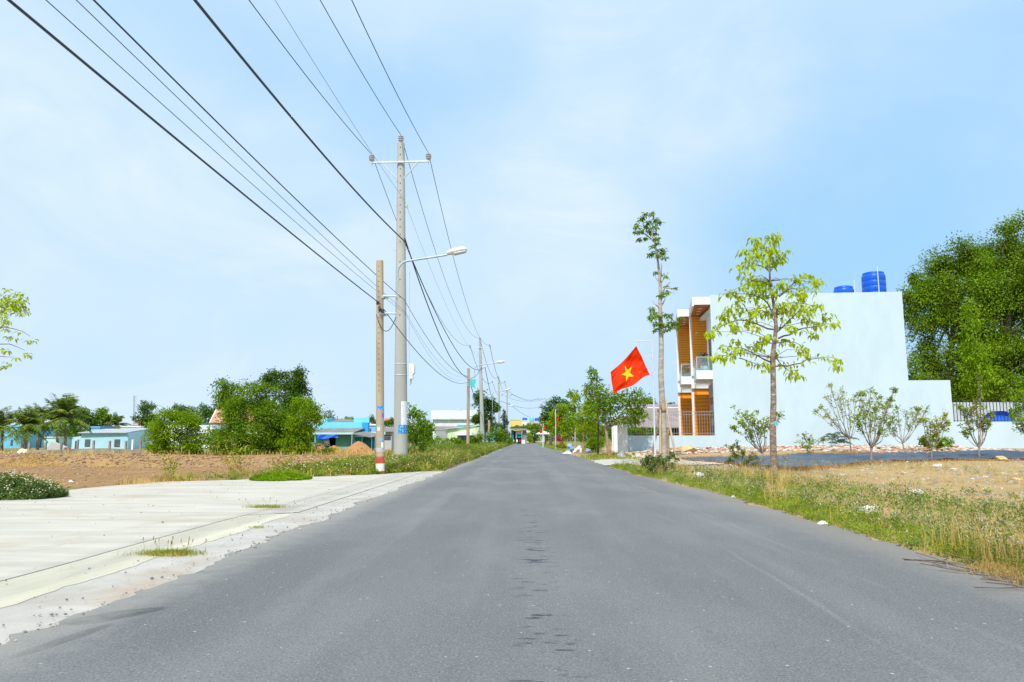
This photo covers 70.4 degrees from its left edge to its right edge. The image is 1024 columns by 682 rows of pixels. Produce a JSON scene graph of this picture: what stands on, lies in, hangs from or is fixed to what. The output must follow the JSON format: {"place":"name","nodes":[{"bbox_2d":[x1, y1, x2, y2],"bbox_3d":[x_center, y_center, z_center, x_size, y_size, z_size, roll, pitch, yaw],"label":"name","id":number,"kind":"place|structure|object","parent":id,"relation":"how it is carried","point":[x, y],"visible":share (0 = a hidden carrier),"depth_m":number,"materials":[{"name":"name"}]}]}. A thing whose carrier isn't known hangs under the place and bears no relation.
{"place":"outdoors","nodes":[
{"label":"outdoors","id":0,"kind":"place"},
{"bbox_2d":[0,465,279,488],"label":"field","id":1,"kind":"structure","parent":0,"point":[70,471],"depth_m":44.04,"materials":[{"name":"soil"}]},
{"bbox_2d":[0,288,38,370],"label":"street tree","id":2,"kind":"object","parent":1,"relation":"on","point":[14,306],"visible":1,"depth_m":15.35,"materials":[{"name":"green plant"}]},
{"bbox_2d":[0,469,69,499],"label":"flowering bush","id":3,"kind":"object","parent":1,"relation":"on","point":[14,486],"visible":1,"depth_m":13.44,"materials":[{"name":"green plant"}]},
{"bbox_2d":[113,471,206,484],"bbox_3d":[-9.802,3.933,18.476,3.193,1.253,2.731,0,-8,1],"label":"dry grass patch","id":4,"kind":"object","parent":1,"relation":"on","point":[139,481],"visible":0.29,"depth_m":18.52,"materials":[{"name":"beige plant"}]},
{"bbox_2d":[213,440,250,476],"bbox_3d":[-9.243,4.195,23.818,1.242,1.904,0.584,0,-8,1],"label":"field weed","id":5,"kind":"object","parent":1,"relation":"on","point":[234,466],"visible":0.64,"depth_m":23.83,"materials":[{"name":"green plant"}]},
{"bbox_2d":[0,452,374,467],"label":"earth bank","id":6,"kind":"structure","parent":0,"point":[136,464],"depth_m":53.83,"materials":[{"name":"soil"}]},
{"bbox_2d":[139,404,210,453],"bbox_3d":[-27.818,7.546,60.313,5.768,4.657,5.151,6,-10,-36],"label":"tree","id":7,"kind":"object","parent":6,"relation":"on","point":[186,435],"visible":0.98,"depth_m":59.40,"materials":[{"name":"green plant"}]},
{"bbox_2d":[0,452,375,467],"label":"bank clods","id":8,"kind":"object","parent":6,"relation":"on","point":[192,462],"visible":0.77,"depth_m":53.94,"materials":[{"name":"brown soil"}]},
{"bbox_2d":[194,375,316,454],"bbox_3d":[-21.215,6.483,60.118,7.820,7.236,8.563,-7,-10,40],"label":"tree","id":9,"kind":"object","parent":6,"relation":"on","point":[267,437],"visible":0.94,"depth_m":59.04,"materials":[{"name":"green plant"}]},
{"bbox_2d":[277,393,327,454],"bbox_3d":[-17.066,7.008,58.678,4.395,5.722,3.785,0,-8,1],"label":"tree","id":10,"kind":"object","parent":6,"relation":"on","point":[310,409],"visible":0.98,"depth_m":58.31,"materials":[{"name":"green plant"}]},
{"bbox_2d":[0,471,424,580],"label":"concrete apron","id":11,"kind":"object","parent":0,"point":[32,539],"visible":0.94,"depth_m":11.19,"materials":[{"name":"grey concrete"}]},
{"bbox_2d":[0,476,423,644],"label":"shoulder gravel","id":12,"kind":"structure","parent":11,"relation":"on","point":[39,614],"depth_m":6.98,"materials":[{"name":"grey gravel"}]},
{"bbox_2d":[155,462,448,481],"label":"apron edge weeds","id":13,"kind":"object","parent":11,"relation":"on","point":[364,472],"visible":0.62,"depth_m":21.44,"materials":[{"name":"green plant"}]},
{"bbox_2d":[0,471,442,644],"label":"road shoulder","id":14,"kind":"object","parent":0,"point":[18,618],"visible":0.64,"depth_m":5.95},
{"bbox_2d":[117,536,219,557],"bbox_3d":[-3.256,1.961,6.960,1.024,0.172,0.455,0,-8,1],"label":"grass tuft","id":15,"kind":"object","parent":14,"relation":"on","point":[172,552],"visible":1,"depth_m":6.93,"materials":[{"name":"green plant"}]},
{"bbox_2d":[3,439,611,489],"bbox_3d":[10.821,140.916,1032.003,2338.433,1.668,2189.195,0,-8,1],"label":"ground","id":16,"kind":"structure","parent":0,"point":[577,444],"depth_m":92.64,"materials":[{"name":"brown soil"}]},
{"bbox_2d":[0,406,22,450],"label":"palm tree","id":17,"kind":"object","parent":16,"relation":"on","point":[4,424],"visible":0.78,"depth_m":80.39,"materials":[{"name":"green plant"}]},
{"bbox_2d":[0,406,47,448],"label":"palm tree","id":18,"kind":"object","parent":16,"relation":"on","point":[27,419],"visible":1,"depth_m":77.73,"materials":[{"name":"green plant"}]},
{"bbox_2d":[0,425,58,447],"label":"house","id":19,"kind":"structure","parent":16,"relation":"on","point":[11,444],"depth_m":100.50,"materials":[{"name":"paint"}]},
{"bbox_2d":[36,406,76,442],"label":"palm tree","id":20,"kind":"object","parent":16,"relation":"on","point":[55,417],"visible":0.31,"depth_m":83.11,"materials":[{"name":"green plant"}]},
{"bbox_2d":[29,392,93,445],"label":"palm tree","id":21,"kind":"object","parent":16,"relation":"on","point":[64,408],"visible":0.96,"depth_m":81.94,"materials":[{"name":"green plant"}]},
{"bbox_2d":[67,406,96,435],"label":"tree","id":22,"kind":"object","parent":16,"relation":"on","point":[77,430],"visible":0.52,"depth_m":110.17,"materials":[{"name":"green plant"}]},
{"bbox_2d":[89,406,111,428],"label":"tree","id":23,"kind":"object","parent":16,"relation":"on","point":[100,413],"visible":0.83,"depth_m":111.98,"materials":[{"name":"green plant"}]},
{"bbox_2d":[75,440,149,453],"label":"field wall","id":24,"kind":"structure","parent":16,"relation":"on","point":[132,450],"depth_m":66.26,"materials":[{"name":"white paint"}]},
{"bbox_2d":[79,428,149,448],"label":"bungalow","id":25,"kind":"object","parent":16,"relation":"on","point":[117,438],"visible":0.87,"depth_m":93.49,"materials":[{"name":"paint"}]},
{"bbox_2d":[130,400,159,426],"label":"tree","id":26,"kind":"object","parent":16,"relation":"on","point":[145,410],"visible":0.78,"depth_m":104.84,"materials":[{"name":"green plant"}]},
{"bbox_2d":[0,514,294,608],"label":"concrete strip","id":27,"kind":"object","parent":16,"relation":"on","point":[19,589],"visible":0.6,"depth_m":6.50,"materials":[{"name":"grey concrete"}]},
{"bbox_2d":[1,447,393,456],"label":"rough grass","id":28,"kind":"structure","parent":16,"relation":"on","point":[276,452],"depth_m":58.31,"materials":[{"name":"green plant"}]},
{"bbox_2d":[192,402,214,422],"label":"tree","id":29,"kind":"object","parent":16,"relation":"on","point":[205,412],"visible":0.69,"depth_m":105.89,"materials":[{"name":"green plant"}]},
{"bbox_2d":[207,375,247,426],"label":"tree","id":30,"kind":"object","parent":16,"relation":"on","point":[224,393],"visible":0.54,"depth_m":63.94,"materials":[{"name":"green plant"}]},
{"bbox_2d":[258,363,315,437],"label":"tree","id":31,"kind":"object","parent":16,"relation":"on","point":[293,386],"visible":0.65,"depth_m":66.06,"materials":[{"name":"green plant"}]},
{"bbox_2d":[9,420,611,441],"bbox_3d":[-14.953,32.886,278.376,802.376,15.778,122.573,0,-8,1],"label":"woods","id":32,"kind":"object","parent":16,"relation":"on","point":[609,430],"visible":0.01,"depth_m":297.99,"materials":[{"name":"green plant"}]},
{"bbox_2d":[313,418,369,448],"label":"house","id":33,"kind":"structure","parent":16,"relation":"on","point":[343,429],"depth_m":74.85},
{"bbox_2d":[351,431,384,450],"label":"shelter","id":34,"kind":"object","parent":16,"relation":"on","point":[368,439],"visible":0.46,"depth_m":72.41,"materials":[{"name":"metal"}]},
{"bbox_2d":[384,427,393,449],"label":"shed","id":35,"kind":"structure","parent":16,"relation":"on","point":[389,438],"depth_m":85.48,"materials":[{"name":"grey paint"}]},
{"bbox_2d":[436,425,479,442],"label":"house","id":36,"kind":"structure","parent":16,"relation":"on","point":[459,432],"depth_m":102.43,"materials":[{"name":"grey paint"}]},
{"bbox_2d":[431,409,490,438],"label":"warehouse","id":37,"kind":"structure","parent":16,"relation":"on","point":[450,414],"depth_m":151.51,"materials":[{"name":"white metal"}]},
{"bbox_2d":[542,409,564,446],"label":"tree","id":38,"kind":"object","parent":16,"relation":"on","point":[552,418],"visible":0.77,"depth_m":84.08,"materials":[{"name":"green plant"}]},
{"bbox_2d":[538,395,570,445],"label":"tree","id":39,"kind":"object","parent":16,"relation":"on","point":[544,417],"visible":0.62,"depth_m":108.97,"materials":[{"name":"green plant"}]},
{"bbox_2d":[550,402,577,444],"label":"tree","id":40,"kind":"object","parent":16,"relation":"on","point":[565,435],"visible":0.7,"depth_m":83.31,"materials":[{"name":"green plant"}]},
{"bbox_2d":[540,443,647,460],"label":"verge grass","id":41,"kind":"structure","parent":16,"relation":"on","point":[598,457],"depth_m":42.73,"materials":[{"name":"green plant"}]},
{"bbox_2d":[229,443,511,479],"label":"verge ground","id":42,"kind":"structure","parent":0,"point":[454,464],"depth_m":25.36,"materials":[{"name":"green plant"}]},
{"bbox_2d":[249,470,312,480],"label":"creeper clump","id":43,"kind":"object","parent":42,"relation":"on","point":[281,475],"visible":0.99,"depth_m":19.36,"materials":[{"name":"green plant"}]},
{"bbox_2d":[376,260,384,473],"bbox_3d":[-4.257,0.801,23.384,0.278,6.938,0.278,-2,-8,1],"label":"old pole","id":44,"kind":"object","parent":42,"relation":"on","point":[380,464],"visible":0.94,"depth_m":23.26,"materials":[{"name":"concrete"}]},
{"bbox_2d":[7,0,466,383],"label":"overhead wire","id":45,"kind":"object","parent":44,"relation":"attached to","point":[21,10],"visible":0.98,"depth_m":9.23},
{"bbox_2d":[381,247,466,315],"bbox_3d":[-2.885,-1.936,23.701,2.832,2.326,0.324,0,-8,1],"label":"street lamp","id":46,"kind":"object","parent":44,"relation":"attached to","point":[457,251],"visible":1,"depth_m":23.70,"materials":[{"name":"white metal"}]},
{"bbox_2d":[369,135,430,455],"bbox_3d":[-4.946,-2.049,32.238,2.860,14.963,0.673,-1,-8,1],"label":"utility pole","id":47,"kind":"object","parent":42,"relation":"on","point":[400,414],"visible":1,"depth_m":31.95,"materials":[{"name":"concrete"}]},
{"bbox_2d":[46,0,448,376],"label":"overhead wire","id":48,"kind":"object","parent":47,"relation":"attached to","point":[200,138],"visible":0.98,"depth_m":11.16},
{"bbox_2d":[76,0,466,376],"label":"overhead wire","id":49,"kind":"object","parent":47,"relation":"attached to","point":[219,137],"visible":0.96,"depth_m":11.81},
{"bbox_2d":[93,0,465,375],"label":"overhead wire","id":50,"kind":"object","parent":47,"relation":"attached to","point":[128,34],"visible":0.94,"depth_m":12.49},
{"bbox_2d":[193,0,482,369],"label":"overhead wire","id":51,"kind":"object","parent":47,"relation":"attached to","point":[198,4],"visible":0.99,"depth_m":16.60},
{"bbox_2d":[249,0,468,345],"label":"overhead wire","id":52,"kind":"object","parent":47,"relation":"attached to","point":[333,110],"visible":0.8,"depth_m":24.69,"materials":[{"name":"black metal"}]},
{"bbox_2d":[351,0,489,344],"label":"overhead wire","id":53,"kind":"object","parent":47,"relation":"attached to","point":[416,131],"visible":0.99,"depth_m":26.64,"materials":[{"name":"black metal"}]},
{"bbox_2d":[407,402,438,447],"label":"tree","id":54,"kind":"object","parent":42,"relation":"on","point":[425,427],"visible":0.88,"depth_m":41.66,"materials":[{"name":"green plant"}]},
{"bbox_2d":[415,441,514,458],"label":"verge weeds","id":55,"kind":"object","parent":42,"relation":"on","point":[501,445],"visible":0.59,"depth_m":53.54,"materials":[{"name":"green plant"}]},
{"bbox_2d":[466,368,469,443],"bbox_3d":[-3.647,5.705,60.356,0.292,6.893,0.292,0,-8,1],"label":"old pole","id":56,"kind":"object","parent":42,"relation":"on","point":[468,414],"visible":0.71,"depth_m":60.25,"materials":[{"name":"concrete"}]},
{"bbox_2d":[469,337,490,441],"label":"utility pole","id":57,"kind":"object","parent":42,"relation":"on","point":[481,396],"visible":0.92,"depth_m":93.92,"materials":[{"name":"concrete"}]},
{"bbox_2d":[470,389,501,439],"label":"tree","id":58,"kind":"object","parent":42,"relation":"on","point":[487,404],"visible":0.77,"depth_m":97.28,"materials":[{"name":"green plant"}]},
{"bbox_2d":[483,425,508,442],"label":"tree","id":59,"kind":"object","parent":42,"relation":"on","point":[498,435],"visible":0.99,"depth_m":87.02,"materials":[{"name":"green plant"}]},
{"bbox_2d":[0,443,1023,681],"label":"road","id":60,"kind":"structure","parent":0,"point":[532,562],"depth_m":4.88,"materials":[{"name":"grey asphalt"}]},
{"bbox_2d":[902,552,1023,587],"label":"fallen twigs","id":61,"kind":"object","parent":60,"relation":"on","point":[937,561],"visible":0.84,"depth_m":5.95,"materials":[{"name":"brown wood"}]},
{"bbox_2d":[0,0,1023,439],"label":"sky","id":62,"kind":"structure","parent":0,"point":[864,134],"materials":[{"name":"blue"}]},
{"bbox_2d":[591,459,721,465],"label":"side path","id":63,"kind":"structure","parent":0,"point":[606,462],"depth_m":31.84,"materials":[{"name":"concrete"}]},
{"bbox_2d":[636,336,655,455],"bbox_3d":[5.689,2.464,30.850,0.751,5.379,0.080,0,-8,1],"label":"flagpole","id":64,"kind":"object","parent":63,"relation":"on","point":[652,374],"visible":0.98,"depth_m":30.86,"materials":[{"name":"metal"}]},
{"bbox_2d":[610,346,649,393],"bbox_3d":[5.074,1.256,31.104,1.777,2.105,0.508,1,-8,-8],"label":"flag","id":65,"kind":"object","parent":64,"relation":"hanging from","point":[630,370],"visible":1,"depth_m":31.12,"materials":[{"name":"red fabric"}]},
{"bbox_2d":[560,446,1023,583],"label":"dry lot ground","id":66,"kind":"structure","parent":0,"point":[931,476],"depth_m":17.27,"materials":[{"name":"soil"}]},
{"bbox_2d":[563,389,583,447],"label":"tree","id":67,"kind":"object","parent":66,"relation":"on","point":[569,395],"visible":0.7,"depth_m":57.54,"materials":[{"name":"green plant"}]},
{"bbox_2d":[569,391,602,453],"bbox_3d":[5.306,5.795,51.666,2.306,4.546,2.068,5,-9,-34],"label":"tree","id":68,"kind":"object","parent":66,"relation":"on","point":[582,426],"visible":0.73,"depth_m":51.55,"materials":[{"name":"green plant"}]},
{"bbox_2d":[581,366,604,453],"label":"tree","id":69,"kind":"object","parent":66,"relation":"on","point":[593,371],"visible":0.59,"depth_m":45.73,"materials":[{"name":"green plant"}]},
{"bbox_2d":[584,435,605,451],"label":"bush","id":70,"kind":"object","parent":66,"relation":"on","point":[591,444],"visible":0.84,"depth_m":56.97,"materials":[{"name":"green plant"}]},
{"bbox_2d":[581,381,652,455],"bbox_3d":[6.260,4.689,43.556,4.274,4.562,2.935,-2,-8,16],"label":"tree","id":71,"kind":"object","parent":66,"relation":"on","point":[604,400],"visible":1,"depth_m":43.49,"materials":[{"name":"green plant"}]},
{"bbox_2d":[617,416,627,453],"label":"gate pillar","id":72,"kind":"structure","parent":66,"relation":"on","point":[622,438],"depth_m":44.78,"materials":[{"name":"white paint"}]},
{"bbox_2d":[624,404,678,435],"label":"bungalow","id":73,"kind":"object","parent":66,"relation":"on","point":[673,410],"visible":0.3,"depth_m":69.67,"materials":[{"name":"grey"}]},
{"bbox_2d":[632,212,683,458],"bbox_3d":[6.683,-0.335,32.205,2.496,11.310,1.670,5,-9,-34],"label":"street tree","id":74,"kind":"object","parent":66,"relation":"on","point":[660,325],"visible":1,"depth_m":32.34,"materials":[{"name":"green plant"}]},
{"bbox_2d":[639,451,679,472],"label":"shrub","id":75,"kind":"object","parent":66,"relation":"on","point":[647,461],"visible":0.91,"depth_m":21.91,"materials":[{"name":"green plant"}]},
{"bbox_2d":[628,435,715,451],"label":"yard wall","id":76,"kind":"structure","parent":66,"relation":"on","point":[638,443],"depth_m":44.58,"materials":[{"name":"white paint"}]},
{"bbox_2d":[675,309,692,435],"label":"row house","id":77,"kind":"structure","parent":66,"relation":"on","point":[683,370],"depth_m":53.04,"materials":[{"name":"white paint"}]},
{"bbox_2d":[725,439,758,469],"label":"shrub","id":78,"kind":"object","parent":66,"relation":"on","point":[750,458],"visible":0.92,"depth_m":20.82,"materials":[{"name":"green plant"}]},
{"bbox_2d":[729,405,784,460],"bbox_3d":[9.066,3.471,27.269,2.177,2.236,1.686,7,-10,-40],"label":"shrub","id":79,"kind":"object","parent":66,"relation":"on","point":[761,428],"visible":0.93,"depth_m":26.90,"materials":[{"name":"green plant"}]},
{"bbox_2d":[696,232,842,476],"bbox_3d":[6.971,0.225,18.942,4.081,6.736,2.480,3,-8,-22],"label":"street tree","id":80,"kind":"object","parent":66,"relation":"on","point":[769,252],"visible":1,"depth_m":19.04,"materials":[{"name":"green plant"}]},
{"bbox_2d":[610,463,1023,578],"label":"roadside creeper","id":81,"kind":"object","parent":66,"relation":"on","point":[787,505],"visible":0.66,"depth_m":9.12,"materials":[{"name":"green plant"}]},
{"bbox_2d":[614,452,1023,570],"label":"verge grass","id":82,"kind":"structure","parent":66,"relation":"on","point":[940,518],"depth_m":10.71,"materials":[{"name":"green plant"}]},
{"bbox_2d":[616,458,1023,542],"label":"weed flowers","id":83,"kind":"object","parent":66,"relation":"on","point":[978,516],"visible":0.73,"depth_m":10.43,"materials":[{"name":"plant"}]},
{"bbox_2d":[689,292,954,447],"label":"row house","id":84,"kind":"structure","parent":66,"relation":"on","point":[866,343],"depth_m":44.43,"materials":[{"name":"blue paint"}]},
{"bbox_2d":[861,271,886,291],"bbox_3d":[24.298,-3.180,48.634,1.475,2.981,1.475,0,-8,1],"label":"water tank","id":85,"kind":"object","parent":84,"relation":"on","point":[869,281],"visible":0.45,"depth_m":48.15,"materials":[{"name":"blue plastic"}]},
{"bbox_2d":[624,444,1023,458],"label":"rubble","id":86,"kind":"object","parent":66,"relation":"on","point":[845,447],"visible":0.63,"depth_m":39.73,"materials":[{"name":"beige stone"}]},
{"bbox_2d":[642,457,1023,539],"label":"lot stones","id":87,"kind":"object","parent":66,"relation":"on","point":[1014,482],"visible":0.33,"depth_m":19.99,"materials":[{"name":"beige stone"}]},
{"bbox_2d":[812,381,861,450],"bbox_3d":[16.451,3.780,36.086,3.082,3.501,1.768,1,-8,-9],"label":"shrub","id":88,"kind":"object","parent":66,"relation":"on","point":[830,385],"visible":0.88,"depth_m":35.95,"materials":[{"name":"green plant"}]},
{"bbox_2d":[679,449,1023,471],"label":"sheet edge litter","id":89,"kind":"object","parent":66,"relation":"on","point":[854,464],"visible":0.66,"depth_m":28.93,"materials":[{"name":"brown"}]},
{"bbox_2d":[682,450,1023,467],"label":"ground sheet","id":90,"kind":"object","parent":66,"relation":"on","point":[917,456],"visible":0.84,"depth_m":31.20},
{"bbox_2d":[689,456,1023,513],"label":"lot tufts","id":91,"kind":"object","parent":66,"relation":"on","point":[989,492],"visible":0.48,"depth_m":12.92,"materials":[{"name":"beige plant"}]},
{"bbox_2d":[848,386,898,459],"bbox_3d":[14.972,3.357,29.536,2.581,3.135,2.654,0,-8,1],"label":"shrub","id":92,"kind":"object","parent":66,"relation":"on","point":[871,444],"visible":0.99,"depth_m":29.85,"materials":[{"name":"green plant"}]},
{"bbox_2d":[879,404,929,450],"bbox_3d":[20.348,4.530,37.561,2.116,2.510,1.987,3,-8,-20],"label":"shrub","id":93,"kind":"object","parent":66,"relation":"on","point":[906,422],"visible":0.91,"depth_m":37.46,"materials":[{"name":"green plant"}]},
{"bbox_2d":[914,406,951,457],"bbox_3d":[17.974,3.922,31.077,1.705,2.278,1.188,0,-8,1],"label":"shrub","id":94,"kind":"object","parent":66,"relation":"on","point":[941,425],"visible":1,"depth_m":30.87,"materials":[{"name":"green plant"}]},
{"bbox_2d":[916,432,954,449],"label":"shrub","id":95,"kind":"object","parent":66,"relation":"on","point":[944,444],"visible":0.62,"depth_m":38.06,"materials":[{"name":"green plant"}]},
{"bbox_2d":[896,230,1022,401],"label":"tree","id":96,"kind":"object","parent":66,"relation":"on","point":[939,299],"visible":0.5,"depth_m":61.49,"materials":[{"name":"green plant"}]},
{"bbox_2d":[952,399,996,456],"bbox_3d":[20.167,3.802,31.676,2.566,2.647,1.056,5,-9,-31],"label":"shrub","id":97,"kind":"object","parent":66,"relation":"on","point":[985,420],"visible":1,"depth_m":31.64,"materials":[{"name":"green plant"}]},
{"bbox_2d":[951,296,1005,401],"bbox_3d":[33.125,2.121,51.663,3.365,10.918,3.320,8,-11,-44],"label":"tree","id":98,"kind":"object","parent":66,"relation":"on","point":[974,352],"visible":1,"depth_m":51.69,"materials":[{"name":"green plant"}]},
{"bbox_2d":[945,559,1023,586],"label":"dry grass","id":99,"kind":"object","parent":66,"relation":"on","point":[995,568],"visible":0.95,"depth_m":5.83,"materials":[{"name":"beige plant"}]},
{"bbox_2d":[952,209,1023,401],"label":"tree","id":100,"kind":"object","parent":66,"relation":"on","point":[988,270],"visible":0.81,"depth_m":57.33,"materials":[{"name":"green plant"}]},
{"bbox_2d":[952,402,1023,421],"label":"fence","id":101,"kind":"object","parent":66,"relation":"on","point":[985,410],"depth_m":47.98,"materials":[{"name":"white metal"}]},
{"bbox_2d":[954,422,1023,447],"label":"boundary wall","id":102,"kind":"structure","parent":66,"relation":"on","point":[1002,435],"depth_m":43.02,"materials":[{"name":"white paint"}]},
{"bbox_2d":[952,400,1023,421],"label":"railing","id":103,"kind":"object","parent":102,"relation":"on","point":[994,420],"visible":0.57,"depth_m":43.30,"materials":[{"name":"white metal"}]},
{"bbox_2d":[1001,387,1023,434],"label":"shrub","id":104,"kind":"object","parent":66,"relation":"on","point":[1017,410],"visible":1,"depth_m":36.05,"materials":[{"name":"green plant"}]},
{"bbox_2d":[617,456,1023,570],"bbox_3d":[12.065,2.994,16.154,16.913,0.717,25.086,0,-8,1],"label":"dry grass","id":105,"kind":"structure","parent":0,"point":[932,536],"depth_m":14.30,"materials":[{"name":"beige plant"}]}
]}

